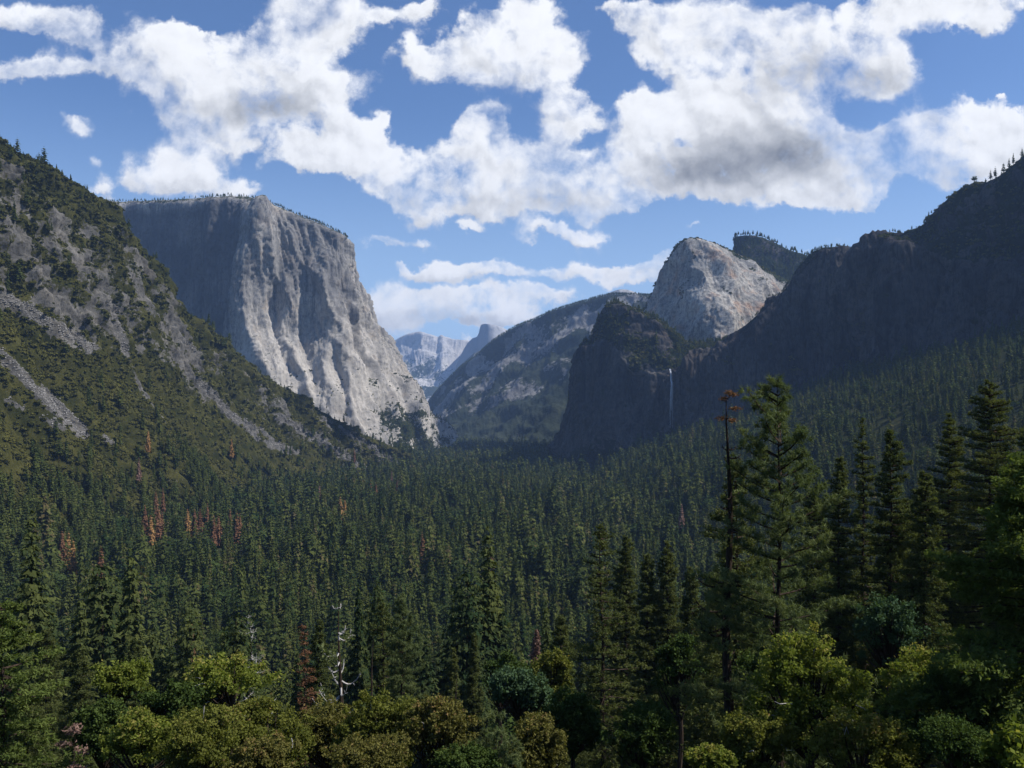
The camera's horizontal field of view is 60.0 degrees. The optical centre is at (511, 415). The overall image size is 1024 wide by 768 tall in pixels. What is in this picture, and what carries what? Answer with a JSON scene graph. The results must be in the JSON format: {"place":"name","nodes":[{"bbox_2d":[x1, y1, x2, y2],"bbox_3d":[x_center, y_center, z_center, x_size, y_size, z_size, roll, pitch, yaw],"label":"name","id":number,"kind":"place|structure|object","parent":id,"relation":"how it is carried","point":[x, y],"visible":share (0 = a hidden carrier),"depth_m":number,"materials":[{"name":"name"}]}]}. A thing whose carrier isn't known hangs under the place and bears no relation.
{"place":"outdoors","nodes":[
{"label":"outdoors","id":0,"kind":"place"},
{"bbox_2d":[0,140,418,569],"bbox_3d":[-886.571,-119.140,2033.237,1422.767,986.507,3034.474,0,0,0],"label":"hillside","id":1,"kind":"structure","parent":0,"point":[105,291],"depth_m":1436.77,"materials":[{"name":"grey stone"}]},
{"bbox_2d":[0,137,262,585],"bbox_3d":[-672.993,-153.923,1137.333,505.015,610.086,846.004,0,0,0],"label":"brush","id":2,"kind":"object","parent":1,"relation":"on","point":[39,377],"visible":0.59,"depth_m":1307.61,"materials":[{"name":"green plant"}]},
{"bbox_2d":[0,139,264,595],"bbox_3d":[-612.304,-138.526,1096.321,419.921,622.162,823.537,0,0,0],"label":"forest","id":3,"kind":"object","parent":1,"relation":"on","point":[86,511],"visible":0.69,"depth_m":1079.77,"materials":[{"name":"green plant"}]},
{"bbox_2d":[0,291,392,468],"bbox_3d":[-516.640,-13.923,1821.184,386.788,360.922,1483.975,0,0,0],"label":"scree","id":4,"kind":"structure","parent":1,"relation":"on","point":[46,395],"depth_m":1298.11,"materials":[{"name":"grey stone"}]},
{"bbox_2d":[79,183,418,489],"bbox_3d":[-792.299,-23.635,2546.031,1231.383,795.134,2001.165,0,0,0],"label":"brush","id":5,"kind":"object","parent":1,"relation":"on","point":[206,406],"visible":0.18,"depth_m":1818.21,"materials":[{"name":"green plant"}]},
{"bbox_2d":[127,218,432,492],"bbox_3d":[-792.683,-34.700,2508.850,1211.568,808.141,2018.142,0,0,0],"label":"forest","id":6,"kind":"object","parent":1,"relation":"on","point":[258,472],"visible":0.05,"depth_m":1913.65,"materials":[{"name":"green plant"}]},
{"bbox_2d":[112,195,457,451],"bbox_3d":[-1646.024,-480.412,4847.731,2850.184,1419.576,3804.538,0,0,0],"label":"granite cliff","id":7,"kind":"structure","parent":0,"point":[282,292],"depth_m":3336.85,"materials":[{"name":"grey stone"}]},
{"bbox_2d":[263,358,457,450],"bbox_3d":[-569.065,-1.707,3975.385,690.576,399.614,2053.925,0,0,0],"label":"brush","id":8,"kind":"object","parent":7,"relation":"on","point":[402,445],"visible":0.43,"depth_m":3429.86,"materials":[{"name":"green plant"}]},
{"bbox_2d":[395,332,468,401],"bbox_3d":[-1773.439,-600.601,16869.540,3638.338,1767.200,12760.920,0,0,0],"label":"mountain","id":9,"kind":"structure","parent":0,"point":[430,360],"depth_m":14302.51,"materials":[{"name":"grey stone"}]},
{"bbox_2d":[456,324,505,368],"bbox_3d":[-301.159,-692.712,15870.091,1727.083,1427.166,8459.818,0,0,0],"label":"dome","id":10,"kind":"structure","parent":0,"point":[487,333],"depth_m":13071.92,"materials":[{"name":"grey stone"}]},
{"bbox_2d":[0,0,1023,340],"label":"sky","id":11,"kind":"structure","parent":0,"point":[505,164],"materials":[{"name":"blue"}]},
{"bbox_2d":[428,294,647,445],"bbox_3d":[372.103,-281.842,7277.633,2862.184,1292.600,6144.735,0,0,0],"label":"ridge","id":12,"kind":"structure","parent":0,"point":[519,388],"depth_m":5747.93,"materials":[{"name":"grey stone"}]},
{"bbox_2d":[428,292,650,407],"bbox_3d":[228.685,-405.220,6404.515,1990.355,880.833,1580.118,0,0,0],"label":"forest","id":13,"kind":"object","parent":12,"relation":"on","point":[570,305],"visible":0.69,"depth_m":6141.78,"materials":[{"name":"green plant"}]},
{"bbox_2d":[58,331,1023,767],"bbox_3d":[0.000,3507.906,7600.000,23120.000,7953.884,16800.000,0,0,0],"label":"ground","id":14,"kind":"structure","parent":0,"point":[884,421],"depth_m":1219.99,"materials":[{"name":"green plant"}]},
{"bbox_2d":[0,510,69,767],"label":"conifer tree","id":15,"kind":"object","parent":14,"relation":"on","point":[31,587],"visible":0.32,"depth_m":170.45,"materials":[{"name":"green plant"}]},
{"bbox_2d":[7,683,62,767],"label":"conifer tree","id":16,"kind":"object","parent":14,"relation":"on","point":[32,750],"visible":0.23,"depth_m":89.80,"materials":[{"name":"green plant"}]},
{"bbox_2d":[0,597,92,767],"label":"pine tree","id":17,"kind":"object","parent":14,"relation":"on","point":[30,694],"visible":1,"depth_m":51.95,"materials":[{"name":"green plant"}]},
{"bbox_2d":[25,627,77,767],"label":"conifer tree","id":18,"kind":"object","parent":14,"relation":"on","point":[52,703],"visible":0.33,"depth_m":129.56,"materials":[{"name":"green plant"}]},
{"bbox_2d":[35,608,75,716],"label":"conifer tree","id":19,"kind":"object","parent":14,"relation":"on","point":[55,635],"visible":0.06,"depth_m":192.07,"materials":[{"name":"green plant"}]},
{"bbox_2d":[52,646,98,767],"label":"conifer tree","id":20,"kind":"object","parent":14,"relation":"on","point":[82,686],"visible":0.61,"depth_m":109.52,"materials":[{"name":"green plant"}]},
{"bbox_2d":[58,593,99,767],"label":"conifer tree","id":21,"kind":"object","parent":14,"relation":"on","point":[81,638],"visible":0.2,"depth_m":175.75,"materials":[{"name":"green plant"}]},
{"bbox_2d":[67,694,129,767],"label":"live oak","id":22,"kind":"object","parent":14,"relation":"on","point":[94,719],"visible":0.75,"depth_m":51.18,"materials":[{"name":"green plant"}]},
{"bbox_2d":[55,556,144,748],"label":"conifer tree","id":23,"kind":"object","parent":14,"relation":"on","point":[104,624],"visible":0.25,"depth_m":197.73,"materials":[{"name":"green plant"}]},
{"bbox_2d":[87,655,155,767],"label":"oak tree","id":24,"kind":"object","parent":14,"relation":"on","point":[124,679],"visible":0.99,"depth_m":61.35,"materials":[{"name":"green plant"}]},
{"bbox_2d":[111,549,152,767],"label":"conifer tree","id":25,"kind":"object","parent":14,"relation":"on","point":[131,624],"visible":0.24,"depth_m":191.20,"materials":[{"name":"green plant"}]},
{"bbox_2d":[110,637,157,767],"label":"conifer tree","id":26,"kind":"object","parent":14,"relation":"on","point":[133,650],"visible":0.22,"depth_m":149.55,"materials":[{"name":"green plant"}]},
{"bbox_2d":[98,705,180,767],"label":"shrub","id":27,"kind":"object","parent":14,"relation":"on","point":[137,733],"visible":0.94,"depth_m":45.66,"materials":[{"name":"green plant"}]},
{"bbox_2d":[141,621,168,688],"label":"conifer tree","id":28,"kind":"object","parent":14,"relation":"on","point":[154,647],"visible":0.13,"depth_m":213.30,"materials":[{"name":"green plant"}]},
{"bbox_2d":[142,651,174,767],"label":"conifer tree","id":29,"kind":"object","parent":14,"relation":"on","point":[155,677],"visible":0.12,"depth_m":182.61,"materials":[{"name":"green plant"}]},
{"bbox_2d":[127,677,207,763],"bbox_3d":[-22.338,21.917,58.334,5.694,10.096,4.240,0,0,29],"label":"oak tree","id":30,"kind":"object","parent":14,"relation":"on","point":[176,697],"visible":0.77,"depth_m":57.18,"materials":[{"name":"green plant"}]},
{"bbox_2d":[152,605,209,767],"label":"conifer tree","id":31,"kind":"object","parent":14,"relation":"on","point":[188,649],"visible":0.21,"depth_m":181.60,"materials":[{"name":"green plant"}]},
{"bbox_2d":[149,702,246,767],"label":"shrub","id":32,"kind":"object","parent":14,"relation":"on","point":[205,739],"visible":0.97,"depth_m":43.09,"materials":[{"name":"green plant"}]},
{"bbox_2d":[181,649,293,756],"bbox_3d":[-18.799,21.823,60.353,7.238,12.127,5.475,0,0,-28],"label":"oak tree","id":33,"kind":"object","parent":14,"relation":"on","point":[218,678],"visible":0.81,"depth_m":59.46,"materials":[{"name":"green plant"}]},
{"bbox_2d":[203,607,274,749],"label":"conifer tree","id":34,"kind":"object","parent":14,"relation":"on","point":[232,645],"visible":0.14,"depth_m":171.28,"materials":[{"name":"green plant"}]},
{"bbox_2d":[222,730,304,767],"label":"shrub","id":35,"kind":"object","parent":14,"relation":"on","point":[265,752],"visible":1,"depth_m":35.49,"materials":[{"name":"green plant"}]},
{"bbox_2d":[220,692,318,767],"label":"live oak","id":36,"kind":"object","parent":14,"relation":"on","point":[255,721],"visible":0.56,"depth_m":50.06,"materials":[{"name":"green plant"}]},
{"bbox_2d":[266,662,300,733],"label":"conifer tree","id":37,"kind":"object","parent":14,"relation":"on","point":[283,697],"visible":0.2,"depth_m":222.30,"materials":[{"name":"green plant"}]},
{"bbox_2d":[293,624,319,767],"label":"dead conifer","id":38,"kind":"object","parent":14,"relation":"on","point":[304,670],"visible":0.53,"depth_m":96.00,"materials":[{"name":"plant"}]},
{"bbox_2d":[296,619,335,767],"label":"conifer tree","id":39,"kind":"object","parent":14,"relation":"on","point":[320,675],"visible":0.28,"depth_m":119.63,"materials":[{"name":"green plant"}]},
{"bbox_2d":[284,691,352,767],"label":"live oak","id":40,"kind":"object","parent":14,"relation":"on","point":[327,719],"visible":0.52,"depth_m":53.13,"materials":[{"name":"green plant"}]},
{"bbox_2d":[312,604,360,747],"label":"dead snag","id":41,"kind":"object","parent":14,"relation":"on","point":[330,653],"visible":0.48,"depth_m":67.90,"materials":[{"name":"grey plant"}]},
{"bbox_2d":[344,582,376,715],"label":"conifer tree","id":42,"kind":"object","parent":14,"relation":"on","point":[359,660],"visible":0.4,"depth_m":169.22,"materials":[{"name":"green plant"}]},
{"bbox_2d":[321,731,412,767],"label":"shrub","id":43,"kind":"object","parent":14,"relation":"on","point":[381,750],"visible":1,"depth_m":37.25,"materials":[{"name":"green plant"}]},
{"bbox_2d":[343,581,405,710],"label":"conifer tree","id":44,"kind":"object","parent":14,"relation":"on","point":[373,641],"visible":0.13,"depth_m":184.40,"materials":[{"name":"green plant"}]},
{"bbox_2d":[330,683,421,767],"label":"live oak","id":45,"kind":"object","parent":14,"relation":"on","point":[375,710],"visible":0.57,"depth_m":49.40,"materials":[{"name":"green plant"}]},
{"bbox_2d":[364,602,404,713],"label":"conifer tree","id":46,"kind":"object","parent":14,"relation":"on","point":[381,634],"visible":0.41,"depth_m":103.76,"materials":[{"name":"green plant"}]},
{"bbox_2d":[381,592,428,743],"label":"conifer tree","id":47,"kind":"object","parent":14,"relation":"on","point":[403,637],"visible":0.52,"depth_m":95.42,"materials":[{"name":"green plant"}]},
{"bbox_2d":[408,634,439,767],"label":"conifer tree","id":48,"kind":"object","parent":14,"relation":"on","point":[424,684],"visible":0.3,"depth_m":172.65,"materials":[{"name":"green plant"}]},
{"bbox_2d":[393,693,481,767],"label":"shrub","id":49,"kind":"object","parent":14,"relation":"on","point":[441,717],"visible":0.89,"depth_m":45.63,"materials":[{"name":"green plant"}]},
{"bbox_2d":[443,647,468,746],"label":"conifer tree","id":50,"kind":"object","parent":14,"relation":"on","point":[451,690],"visible":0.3,"depth_m":139.62,"materials":[{"name":"green plant"}]},
{"bbox_2d":[428,738,501,767],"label":"shrub","id":51,"kind":"object","parent":14,"relation":"on","point":[471,755],"visible":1,"depth_m":37.75,"materials":[{"name":"green plant"}]},
{"bbox_2d":[430,563,505,711],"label":"conifer tree","id":52,"kind":"object","parent":14,"relation":"on","point":[466,614],"visible":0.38,"depth_m":189.28,"materials":[{"name":"green plant"}]},
{"bbox_2d":[462,632,490,748],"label":"conifer tree","id":53,"kind":"object","parent":14,"relation":"on","point":[472,700],"visible":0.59,"depth_m":149.41,"materials":[{"name":"green plant"}]},
{"bbox_2d":[459,654,503,751],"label":"conifer tree","id":54,"kind":"object","parent":14,"relation":"on","point":[486,701],"visible":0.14,"depth_m":172.70,"materials":[{"name":"green plant"}]},
{"bbox_2d":[468,526,510,726],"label":"conifer tree","id":55,"kind":"object","parent":14,"relation":"on","point":[494,601],"visible":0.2,"depth_m":195.51,"materials":[{"name":"green plant"}]},
{"bbox_2d":[474,710,511,767],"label":"young pine","id":56,"kind":"object","parent":14,"relation":"on","point":[500,731],"visible":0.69,"depth_m":39.98,"materials":[{"name":"green plant"}]},
{"bbox_2d":[0,556,1001,767],"bbox_3d":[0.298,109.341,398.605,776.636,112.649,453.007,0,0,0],"label":"forest","id":57,"kind":"object","parent":14,"relation":"on","point":[288,645],"visible":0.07,"depth_m":553.64,"materials":[{"name":"green plant"}]},
{"bbox_2d":[482,648,531,759],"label":"oak tree","id":58,"kind":"object","parent":14,"relation":"on","point":[507,658],"visible":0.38,"depth_m":95.55,"materials":[{"name":"green plant"}]},
{"bbox_2d":[498,734,524,767],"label":"young pine","id":59,"kind":"object","parent":14,"relation":"on","point":[515,759],"visible":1,"depth_m":37.98,"materials":[{"name":"green plant"}]},
{"bbox_2d":[0,360,1023,636],"bbox_3d":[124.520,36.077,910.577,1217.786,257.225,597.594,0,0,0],"label":"forest","id":60,"kind":"object","parent":14,"relation":"on","point":[306,554],"visible":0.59,"depth_m":847.40,"materials":[{"name":"green plant"}]},
{"bbox_2d":[487,663,553,721],"bbox_3d":[0.774,23.824,63.979,5.171,11.880,3.462,0,0,0],"label":"live oak","id":61,"kind":"object","parent":14,"relation":"on","point":[521,690],"visible":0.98,"depth_m":63.26,"materials":[{"name":"green plant"}]},
{"bbox_2d":[499,710,568,767],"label":"shrub","id":62,"kind":"object","parent":14,"relation":"on","point":[544,744],"visible":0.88,"depth_m":43.59,"materials":[{"name":"green plant"}]},
{"bbox_2d":[528,646,578,703],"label":"oak tree","id":63,"kind":"object","parent":14,"relation":"on","point":[555,662],"visible":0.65,"depth_m":85.23,"materials":[{"name":"green plant"}]},
{"bbox_2d":[546,615,591,767],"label":"conifer tree","id":64,"kind":"object","parent":14,"relation":"on","point":[562,633],"visible":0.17,"depth_m":119.70,"materials":[{"name":"green plant"}]},
{"bbox_2d":[542,682,604,767],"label":"live oak","id":65,"kind":"object","parent":14,"relation":"on","point":[576,715],"visible":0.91,"depth_m":58.93,"materials":[{"name":"green plant"}]},
{"bbox_2d":[163,314,1023,531],"bbox_3d":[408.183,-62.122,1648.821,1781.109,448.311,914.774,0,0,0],"label":"forest","id":66,"kind":"object","parent":14,"relation":"on","point":[440,491],"visible":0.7,"depth_m":1481.30,"materials":[{"name":"green plant"}]},
{"bbox_2d":[563,522,651,767],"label":"conifer tree","id":67,"kind":"object","parent":14,"relation":"on","point":[608,758],"visible":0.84,"depth_m":91.82,"materials":[{"name":"green plant"}]},
{"bbox_2d":[596,535,650,767],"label":"conifer tree","id":68,"kind":"object","parent":14,"relation":"on","point":[623,572],"visible":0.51,"depth_m":149.30,"materials":[{"name":"green plant"}]},
{"bbox_2d":[598,697,679,767],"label":"live oak","id":69,"kind":"object","parent":14,"relation":"on","point":[646,728],"visible":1,"depth_m":56.82,"materials":[{"name":"green plant"}]},
{"bbox_2d":[618,553,671,767],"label":"conifer tree","id":70,"kind":"object","parent":14,"relation":"on","point":[644,643],"visible":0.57,"depth_m":139.28,"materials":[{"name":"green plant"}]},
{"bbox_2d":[636,540,685,767],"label":"conifer tree","id":71,"kind":"object","parent":14,"relation":"on","point":[665,632],"visible":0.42,"depth_m":139.33,"materials":[{"name":"green plant"}]},
{"bbox_2d":[645,632,713,767],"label":"oak tree","id":72,"kind":"object","parent":14,"relation":"on","point":[674,654],"visible":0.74,"depth_m":83.43,"materials":[{"name":"green plant"}]},
{"bbox_2d":[662,566,704,767],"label":"conifer tree","id":73,"kind":"object","parent":14,"relation":"on","point":[686,613],"visible":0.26,"depth_m":129.65,"materials":[{"name":"green plant"}]},
{"bbox_2d":[677,572,732,767],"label":"conifer tree","id":74,"kind":"object","parent":14,"relation":"on","point":[694,734],"visible":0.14,"depth_m":103.94,"materials":[{"name":"green plant"}]},
{"bbox_2d":[683,742,737,767],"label":"shrub","id":75,"kind":"object","parent":14,"relation":"on","point":[704,755],"visible":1,"depth_m":33.94,"materials":[{"name":"green plant"}]},
{"bbox_2d":[688,389,760,767],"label":"dying pine","id":76,"kind":"object","parent":14,"relation":"on","point":[726,647],"visible":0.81,"depth_m":59.79,"materials":[{"name":"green plant"}]},
{"bbox_2d":[663,459,791,767],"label":"conifer tree","id":77,"kind":"object","parent":14,"relation":"on","point":[714,655],"visible":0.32,"depth_m":71.56,"materials":[{"name":"green plant"}]},
{"bbox_2d":[713,706,804,767],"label":"shrub","id":78,"kind":"object","parent":14,"relation":"on","point":[750,742],"visible":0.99,"depth_m":43.36,"materials":[{"name":"green plant"}]},
{"bbox_2d":[732,648,801,717],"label":"live oak","id":79,"kind":"object","parent":14,"relation":"on","point":[744,662],"visible":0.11,"depth_m":65.73,"materials":[{"name":"green plant"}]},
{"bbox_2d":[677,371,877,767],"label":"pine tree","id":80,"kind":"object","parent":14,"relation":"on","point":[779,530],"visible":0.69,"depth_m":57.65,"materials":[{"name":"green plant"}]},
{"bbox_2d":[739,617,876,767],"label":"oak tree","id":81,"kind":"object","parent":14,"relation":"on","point":[801,707],"visible":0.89,"depth_m":45.64,"materials":[{"name":"green plant"}]},
{"bbox_2d":[776,491,845,767],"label":"conifer tree","id":82,"kind":"object","parent":14,"relation":"on","point":[810,571],"visible":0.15,"depth_m":111.38,"materials":[{"name":"green plant"}]},
{"bbox_2d":[793,455,877,767],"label":"conifer tree","id":83,"kind":"object","parent":14,"relation":"on","point":[839,572],"visible":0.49,"depth_m":91.37,"materials":[{"name":"green plant"}]},
{"bbox_2d":[830,418,886,766],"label":"conifer tree","id":84,"kind":"object","parent":14,"relation":"on","point":[862,528],"visible":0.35,"depth_m":97.80,"materials":[{"name":"green plant"}]},
{"bbox_2d":[799,701,924,767],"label":"shrub","id":85,"kind":"object","parent":14,"relation":"on","point":[884,746],"visible":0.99,"depth_m":39.84,"materials":[{"name":"green plant"}]},
{"bbox_2d":[830,427,936,764],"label":"conifer tree","id":86,"kind":"object","parent":14,"relation":"on","point":[890,553],"visible":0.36,"depth_m":89.58,"materials":[{"name":"green plant"}]},
{"bbox_2d":[845,591,940,713],"bbox_3d":[27.500,21.073,64.012,6.849,16.794,3.965,0,0,8],"label":"oak tree","id":87,"kind":"object","parent":14,"relation":"on","point":[885,644],"visible":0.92,"depth_m":63.44,"materials":[{"name":"green plant"}]},
{"bbox_2d":[878,703,936,767],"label":"shrub","id":88,"kind":"object","parent":14,"relation":"on","point":[918,716],"visible":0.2,"depth_m":43.77,"materials":[{"name":"green plant"}]},
{"bbox_2d":[875,641,946,722],"bbox_3d":[22.967,18.118,49.945,4.499,10.808,4.336,0,0,0],"label":"live oak","id":89,"kind":"object","parent":14,"relation":"on","point":[911,663],"visible":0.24,"depth_m":49.80,"materials":[{"name":"green plant"}]},
{"bbox_2d":[875,469,965,767],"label":"conifer tree","id":90,"kind":"object","parent":14,"relation":"on","point":[928,581],"visible":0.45,"depth_m":85.30,"materials":[{"name":"green plant"}]},
{"bbox_2d":[900,413,982,652],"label":"conifer tree","id":91,"kind":"object","parent":14,"relation":"on","point":[953,441],"visible":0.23,"depth_m":111.48,"materials":[{"name":"green plant"}]},
{"bbox_2d":[872,451,1023,767],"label":"cedar tree","id":92,"kind":"object","parent":14,"relation":"on","point":[991,673],"visible":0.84,"depth_m":42.17,"materials":[{"name":"green plant"}]},
{"bbox_2d":[902,709,998,767],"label":"shrub","id":93,"kind":"object","parent":14,"relation":"on","point":[954,742],"visible":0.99,"depth_m":35.40,"materials":[{"name":"green plant"}]},
{"bbox_2d":[914,650,1011,767],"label":"live oak","id":94,"kind":"object","parent":14,"relation":"on","point":[936,681],"visible":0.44,"depth_m":43.31,"materials":[{"name":"green plant"}]},
{"bbox_2d":[919,379,1023,755],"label":"conifer tree","id":95,"kind":"object","parent":14,"relation":"on","point":[974,500],"visible":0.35,"depth_m":105.82,"materials":[{"name":"green plant"}]},
{"bbox_2d":[977,715,1023,767],"bbox_3d":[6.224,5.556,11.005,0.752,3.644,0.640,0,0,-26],"label":"manzanita shrub","id":96,"kind":"object","parent":14,"relation":"on","point":[1008,745],"visible":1,"depth_m":10.94,"materials":[{"name":"green plant"}]},
{"bbox_2d":[547,303,713,460],"bbox_3d":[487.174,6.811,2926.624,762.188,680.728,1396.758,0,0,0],"label":"rock spur","id":97,"kind":"structure","parent":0,"point":[615,402],"depth_m":2443.44,"materials":[{"name":"stone"}]},
{"bbox_2d":[559,301,715,429],"bbox_3d":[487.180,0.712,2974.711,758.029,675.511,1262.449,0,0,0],"label":"brush","id":98,"kind":"object","parent":97,"relation":"on","point":[643,341],"visible":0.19,"depth_m":2476.92,"materials":[{"name":"green plant"}]},
{"bbox_2d":[567,297,726,402],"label":"forest","id":99,"kind":"object","parent":97,"relation":"on","point":[674,329],"visible":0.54,"depth_m":2505.92,"materials":[{"name":"green plant"}]},
{"bbox_2d":[643,238,787,341],"bbox_3d":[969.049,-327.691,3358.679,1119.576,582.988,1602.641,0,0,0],"label":"rock peak","id":100,"kind":"object","parent":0,"point":[704,277],"visible":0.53,"depth_m":2918.49,"materials":[{"name":"stone"}]},
{"bbox_2d":[733,235,807,279],"bbox_3d":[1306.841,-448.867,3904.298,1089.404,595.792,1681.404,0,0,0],"label":"rock peak","id":101,"kind":"object","parent":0,"point":[765,255],"visible":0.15,"depth_m":3493.88,"materials":[{"name":"stone"}]},
{"bbox_2d":[733,231,809,279],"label":"forest","id":102,"kind":"object","parent":101,"relation":"on","point":[772,244],"visible":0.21,"depth_m":3506.08,"materials":[{"name":"green plant"}]},
{"bbox_2d":[661,230,892,435],"bbox_3d":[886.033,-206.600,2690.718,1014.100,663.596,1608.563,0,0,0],"label":"shaded cliff","id":103,"kind":"structure","parent":0,"point":[805,318],"depth_m":2143.16,"materials":[{"name":"stone"}]},
{"bbox_2d":[875,157,1023,363],"bbox_3d":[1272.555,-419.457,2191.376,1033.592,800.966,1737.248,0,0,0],"label":"shaded cliff","id":104,"kind":"structure","parent":0,"point":[928,293],"depth_m":1803.95,"materials":[{"name":"stone"}]},
{"bbox_2d":[878,155,1023,275],"bbox_3d":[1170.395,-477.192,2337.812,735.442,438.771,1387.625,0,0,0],"label":"brush","id":105,"kind":"object","parent":104,"relation":"on","point":[975,234],"visible":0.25,"depth_m":1808.87,"materials":[{"name":"green plant"}]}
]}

